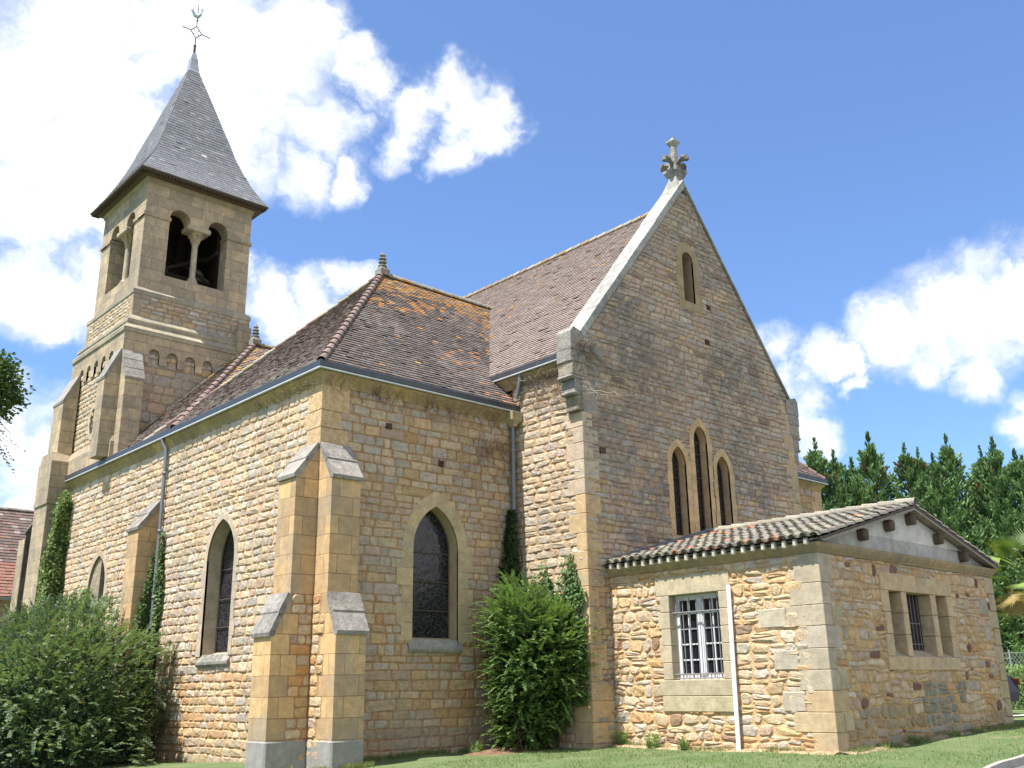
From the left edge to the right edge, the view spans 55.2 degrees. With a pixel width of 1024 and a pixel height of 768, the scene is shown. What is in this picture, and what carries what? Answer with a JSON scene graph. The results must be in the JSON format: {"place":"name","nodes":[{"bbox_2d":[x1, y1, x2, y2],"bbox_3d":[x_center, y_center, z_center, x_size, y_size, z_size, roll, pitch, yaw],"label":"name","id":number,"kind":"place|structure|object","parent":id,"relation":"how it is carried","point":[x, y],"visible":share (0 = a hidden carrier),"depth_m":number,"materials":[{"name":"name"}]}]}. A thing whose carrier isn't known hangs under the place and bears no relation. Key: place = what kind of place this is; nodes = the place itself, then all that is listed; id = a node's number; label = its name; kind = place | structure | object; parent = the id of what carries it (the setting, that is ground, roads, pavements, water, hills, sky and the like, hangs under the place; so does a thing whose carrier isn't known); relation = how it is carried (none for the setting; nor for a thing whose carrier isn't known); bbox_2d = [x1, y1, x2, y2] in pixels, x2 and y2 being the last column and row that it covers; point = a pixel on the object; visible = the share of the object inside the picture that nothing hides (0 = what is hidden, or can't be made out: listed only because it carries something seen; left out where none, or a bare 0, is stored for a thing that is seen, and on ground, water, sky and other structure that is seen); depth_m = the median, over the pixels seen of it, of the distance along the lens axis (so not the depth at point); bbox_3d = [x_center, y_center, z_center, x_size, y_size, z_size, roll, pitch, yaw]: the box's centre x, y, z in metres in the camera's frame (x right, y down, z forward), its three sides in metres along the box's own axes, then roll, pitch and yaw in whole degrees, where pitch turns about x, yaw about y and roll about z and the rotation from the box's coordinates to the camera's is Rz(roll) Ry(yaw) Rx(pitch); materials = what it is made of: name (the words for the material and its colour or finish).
{"place":"outdoors","nodes":[
{"label":"outdoors","id":0,"kind":"place"},
{"bbox_2d":[0,703,1023,767],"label":"lawn","id":1,"kind":"structure","parent":0,"point":[426,761],"depth_m":16.95,"materials":[{"name":"green plant"}]},
{"bbox_2d":[0,507,33,646],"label":"stone house","id":2,"kind":"structure","parent":1,"relation":"on","point":[15,523],"depth_m":44.32,"materials":[{"name":"ceramic"}]},
{"bbox_2d":[0,348,35,473],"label":"broadleaf tree","id":3,"kind":"object","parent":1,"relation":"on","point":[11,394],"visible":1,"depth_m":13.20,"materials":[{"name":"green plant"}]},
{"bbox_2d":[0,582,177,767],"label":"drooping shrub","id":4,"kind":"object","parent":1,"relation":"on","point":[49,717],"visible":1,"depth_m":20.69,"materials":[{"name":"green plant"}]},
{"bbox_2d":[2,5,827,767],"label":"church","id":5,"kind":"structure","parent":1,"relation":"on","point":[332,559],"depth_m":22.54,"materials":[{"name":"stone"}]},
{"bbox_2d":[34,490,72,654],"bbox_3d":[-13.339,6.674,28.206,0.834,7.350,0.567,14,-23,-40],"label":"ivy","id":6,"kind":"object","parent":5,"relation":"attached to","point":[52,570],"visible":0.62,"depth_m":28.69,"materials":[{"name":"green plant"}]},
{"bbox_2d":[80,550,107,666],"bbox_3d":[-11.181,6.147,26.544,0.440,3.281,1.620,14,-23,-40],"label":"window","id":7,"kind":"structure","parent":5,"relation":"in","point":[99,554],"depth_m":26.90,"materials":[{"name":"stone"}]},
{"bbox_2d":[129,546,155,757],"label":"ivy","id":8,"kind":"object","parent":5,"relation":"attached to","point":[145,606],"visible":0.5,"depth_m":23.42,"materials":[{"name":"green plant"}]},
{"bbox_2d":[139,532,165,759],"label":"ivy","id":9,"kind":"object","parent":5,"relation":"attached to","point":[160,561],"visible":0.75,"depth_m":23.27,"materials":[{"name":"green plant"}]},
{"bbox_2d":[195,511,239,667],"bbox_3d":[-6.269,4.450,21.417,0.440,3.332,1.720,14,-23,-40],"label":"window","id":10,"kind":"structure","parent":5,"relation":"in","point":[216,620],"depth_m":21.72,"materials":[{"name":"stone"}]},
{"bbox_2d":[255,375,314,414],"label":"dry creeper","id":11,"kind":"object","parent":5,"relation":"attached to","point":[305,381],"visible":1,"depth_m":20.71,"materials":[{"name":"brown plant"}]},
{"bbox_2d":[291,373,507,435],"bbox_3d":[-2.144,0.531,20.954,5.780,0.741,0.137,14,-23,-40],"label":"dry creeper","id":12,"kind":"object","parent":5,"relation":"attached to","point":[377,394],"visible":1,"depth_m":21.18,"materials":[{"name":"brown plant"}]},
{"bbox_2d":[395,492,472,652],"bbox_3d":[-1.683,3.928,20.601,2.010,3.332,0.400,14,-23,-40],"label":"window","id":13,"kind":"structure","parent":5,"relation":"in","point":[437,559],"depth_m":20.72,"materials":[{"name":"stone"}]},
{"bbox_2d":[415,434,516,500],"bbox_3d":[-0.314,1.990,22.230,4.764,1.542,0.136,14,-23,-40],"label":"dry creeper","id":14,"kind":"object","parent":5,"relation":"attached to","point":[496,443],"visible":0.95,"depth_m":22.14,"materials":[{"name":"brown plant"}]},
{"bbox_2d":[493,509,523,746],"bbox_3d":[-0.037,5.231,21.329,0.874,5.071,0.324,14,-23,-40],"label":"ivy","id":15,"kind":"object","parent":5,"relation":"attached to","point":[510,545],"visible":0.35,"depth_m":21.76,"materials":[{"name":"green plant"}]},
{"bbox_2d":[519,553,590,747],"bbox_3d":[0.792,5.606,20.678,0.233,3.918,2.200,14,-23,-40],"label":"ivy","id":16,"kind":"object","parent":5,"relation":"attached to","point":[570,573],"visible":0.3,"depth_m":20.31,"materials":[{"name":"green plant"}]},
{"bbox_2d":[509,366,654,427],"bbox_3d":[0.750,0.383,22.306,0.136,1.463,6.279,14,-23,-40],"label":"dry creeper","id":17,"kind":"object","parent":5,"relation":"attached to","point":[543,388],"visible":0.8,"depth_m":22.42,"materials":[{"name":"brown plant"}]},
{"bbox_2d":[525,336,678,414],"bbox_3d":[2.188,-0.203,22.235,5.055,1.419,0.135,14,-23,-40],"label":"dry creeper","id":18,"kind":"object","parent":5,"relation":"attached to","point":[594,354],"visible":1,"depth_m":21.92,"materials":[{"name":"brown plant"}]},
{"bbox_2d":[667,439,695,538],"bbox_3d":[3.909,2.583,23.263,0.920,2.600,0.274,14,-23,-40],"label":"lancet window","id":19,"kind":"structure","parent":5,"relation":"in","point":[679,472],"depth_m":23.36,"materials":[{"name":"stone"}]},
{"bbox_2d":[675,242,702,314],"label":"gable slit window","id":20,"kind":"structure","parent":5,"relation":"in","point":[688,280],"depth_m":25.61,"materials":[{"name":"stone"}]},
{"bbox_2d":[689,418,716,531],"bbox_3d":[4.574,2.440,23.945,0.920,3.260,0.274,14,-23,-40],"label":"lancet window","id":21,"kind":"structure","parent":5,"relation":"in","point":[700,448],"depth_m":24.06,"materials":[{"name":"stone"}]},
{"bbox_2d":[712,449,736,551],"bbox_3d":[5.211,2.912,24.401,0.910,2.610,0.274,14,-23,-40],"label":"lancet window","id":22,"kind":"structure","parent":5,"relation":"in","point":[726,512],"depth_m":24.57,"materials":[{"name":"stone"}]},
{"bbox_2d":[466,746,549,755],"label":"bare soil","id":23,"kind":"structure","parent":1,"relation":"on","point":[498,751],"depth_m":19.28,"materials":[{"name":"brown soil"}]},
{"bbox_2d":[467,740,482,752],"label":"weed","id":24,"kind":"object","parent":23,"relation":"on","point":[477,749],"visible":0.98,"depth_m":19.48,"materials":[{"name":"green plant"}]},
{"bbox_2d":[467,566,611,751],"bbox_3d":[0.470,5.745,20.197,3.219,3.883,2.678,14,-23,-40],"label":"arching shrub","id":25,"kind":"object","parent":23,"relation":"on","point":[530,675],"visible":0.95,"depth_m":19.79,"materials":[{"name":"green plant"}]},
{"bbox_2d":[611,744,837,754],"bbox_3d":[3.736,6.721,18.005,0.326,0.098,4.925,14,-23,-40],"label":"sandy strip","id":26,"kind":"object","parent":1,"relation":"on","point":[745,750],"visible":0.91,"depth_m":17.59,"materials":[{"name":"soil"}]},
{"bbox_2d":[612,727,629,744],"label":"weed","id":27,"kind":"object","parent":26,"relation":"on","point":[623,739],"visible":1,"depth_m":19.60,"materials":[{"name":"green plant"}]},
{"bbox_2d":[642,732,661,746],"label":"weed","id":28,"kind":"object","parent":26,"relation":"on","point":[649,743],"visible":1,"depth_m":19.01,"materials":[{"name":"green plant"}]},
{"bbox_2d":[677,738,688,748],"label":"weed","id":29,"kind":"object","parent":26,"relation":"on","point":[683,745],"visible":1,"depth_m":18.47,"materials":[{"name":"green plant"}]},
{"bbox_2d":[602,498,1013,754],"bbox_3d":[6.473,5.308,21.005,7.639,5.113,5.224,14,-23,-40],"label":"stone annex","id":30,"kind":"object","parent":1,"relation":"on","point":[874,624],"visible":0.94,"depth_m":18.79,"materials":[{"name":"beige stone"}]},
{"bbox_2d":[655,570,738,711],"bbox_3d":[3.637,5.015,19.031,0.335,2.564,1.824,14,-23,-40],"label":"barred window","id":31,"kind":"structure","parent":30,"relation":"in","point":[693,615],"depth_m":19.03,"materials":[{"name":"stone"}]},
{"bbox_2d":[726,585,741,750],"bbox_3d":[4.108,5.237,18.104,0.152,3.001,0.105,14,-23,-40],"label":"conduit","id":32,"kind":"object","parent":30,"relation":"attached to","point":[736,709],"visible":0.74,"depth_m":18.06,"materials":[{"name":"white paint"}]},
{"bbox_2d":[878,571,961,669],"bbox_3d":[7.980,4.745,19.453,3.024,1.804,0.335,14,-23,-40],"label":"triple window","id":33,"kind":"structure","parent":30,"relation":"in","point":[919,614],"depth_m":19.55,"materials":[{"name":"stone"}]},
{"bbox_2d":[802,437,843,510],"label":"conifer","id":34,"kind":"object","parent":1,"relation":"on","point":[815,461],"visible":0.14,"depth_m":40.34,"materials":[{"name":"green plant"}]},
{"bbox_2d":[822,448,860,508],"bbox_3d":[13.596,7.799,39.242,5.385,10.713,6.532,14,-23,-40],"label":"conifer","id":35,"kind":"object","parent":1,"relation":"on","point":[837,471],"visible":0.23,"depth_m":39.91,"materials":[{"name":"green plant"}]},
{"bbox_2d":[843,457,871,506],"bbox_3d":[13.845,7.904,38.912,5.745,10.305,6.912,2,-17,-9],"label":"conifer","id":36,"kind":"object","parent":1,"relation":"on","point":[852,468],"visible":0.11,"depth_m":39.71,"materials":[{"name":"green plant"}]},
{"bbox_2d":[844,431,1003,643],"bbox_3d":[15.031,7.353,38.860,6.538,11.389,8.874,-6,-18,17],"label":"conifer","id":37,"kind":"object","parent":1,"relation":"on","point":[871,467],"visible":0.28,"depth_m":39.53,"materials":[{"name":"green plant"}]},
{"bbox_2d":[843,724,1021,754],"bbox_3d":[8.225,6.734,18.653,7.215,0.269,0.340,14,-23,-40],"label":"sandy strip","id":38,"kind":"object","parent":1,"relation":"on","point":[936,737],"visible":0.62,"depth_m":18.31,"materials":[{"name":"soil"}]},
{"bbox_2d":[908,734,921,742],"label":"weed","id":39,"kind":"object","parent":38,"relation":"on","point":[917,737],"visible":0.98,"depth_m":17.92,"materials":[{"name":"green plant"}]},
{"bbox_2d":[880,441,1013,662],"bbox_3d":[16.096,7.453,38.263,6.550,10.757,5.586,6,-19,-22],"label":"conifer","id":40,"kind":"object","parent":1,"relation":"on","point":[904,470],"visible":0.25,"depth_m":39.20,"materials":[{"name":"green plant"}]},
{"bbox_2d":[906,446,1014,657],"bbox_3d":[16.513,7.501,38.022,5.266,10.502,4.603,6,-18,-20],"label":"conifer","id":41,"kind":"object","parent":1,"relation":"on","point":[922,466],"visible":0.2,"depth_m":38.86,"materials":[{"name":"green plant"}]},
{"bbox_2d":[907,451,1023,685],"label":"conifer","id":42,"kind":"object","parent":1,"relation":"on","point":[938,480],"visible":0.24,"depth_m":38.26,"materials":[{"name":"green plant"}]},
{"bbox_2d":[926,432,1023,676],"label":"conifer","id":43,"kind":"object","parent":1,"relation":"on","point":[947,457],"visible":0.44,"depth_m":38.12,"materials":[{"name":"green plant"}]},
{"bbox_2d":[946,436,1023,693],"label":"conifer","id":44,"kind":"object","parent":1,"relation":"on","point":[995,458],"visible":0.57,"depth_m":37.19,"materials":[{"name":"green plant"}]},
{"bbox_2d":[957,444,1023,699],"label":"conifer","id":45,"kind":"object","parent":1,"relation":"on","point":[978,487],"visible":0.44,"depth_m":37.45,"materials":[{"name":"green plant"}]},
{"bbox_2d":[959,463,1023,674],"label":"conifer","id":46,"kind":"object","parent":1,"relation":"on","point":[972,519],"visible":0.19,"depth_m":37.37,"materials":[{"name":"green plant"}]},
{"bbox_2d":[980,447,1023,687],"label":"conifer","id":47,"kind":"object","parent":1,"relation":"on","point":[1017,467],"visible":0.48,"depth_m":37.12,"materials":[{"name":"green plant"}]},
{"bbox_2d":[984,526,1023,620],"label":"fan palm","id":48,"kind":"object","parent":1,"relation":"on","point":[1013,602],"visible":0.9,"depth_m":26.59,"materials":[{"name":"green plant"}]},
{"bbox_2d":[997,463,1023,679],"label":"conifer","id":49,"kind":"object","parent":1,"relation":"on","point":[1019,494],"visible":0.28,"depth_m":36.23,"materials":[{"name":"green plant"}]},
{"bbox_2d":[1004,663,1023,709],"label":"hedge","id":50,"kind":"object","parent":1,"relation":"on","point":[1011,671],"visible":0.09,"depth_m":29.00,"materials":[{"name":"green plant"}]},
{"bbox_2d":[1005,650,1023,708],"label":"wire fence","id":51,"kind":"object","parent":1,"relation":"on","point":[1010,658],"visible":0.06,"depth_m":30.51,"materials":[{"name":"metal"}]},
{"bbox_2d":[0,0,1023,537],"label":"sky","id":52,"kind":"structure","parent":0,"point":[855,168],"materials":[{"name":"blue"}]},
{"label":"road","id":53,"kind":"structure","parent":0,"visible":0},
{"bbox_2d":[983,754,1023,767],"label":"kerb","id":54,"kind":"structure","parent":53,"relation":"on","point":[1016,761],"depth_m":14.86,"materials":[{"name":"concrete"}]},
{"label":"gravel path","id":55,"kind":"structure","parent":0,"visible":0},
{"bbox_2d":[1006,671,1019,700],"bbox_3d":[10.858,7.913,25.695,4.190,1.427,1.790,-1,-17,-1],"label":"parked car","id":56,"kind":"object","parent":55,"relation":"on","point":[1013,684],"visible":0.06,"depth_m":24.88,"materials":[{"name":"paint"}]}
]}

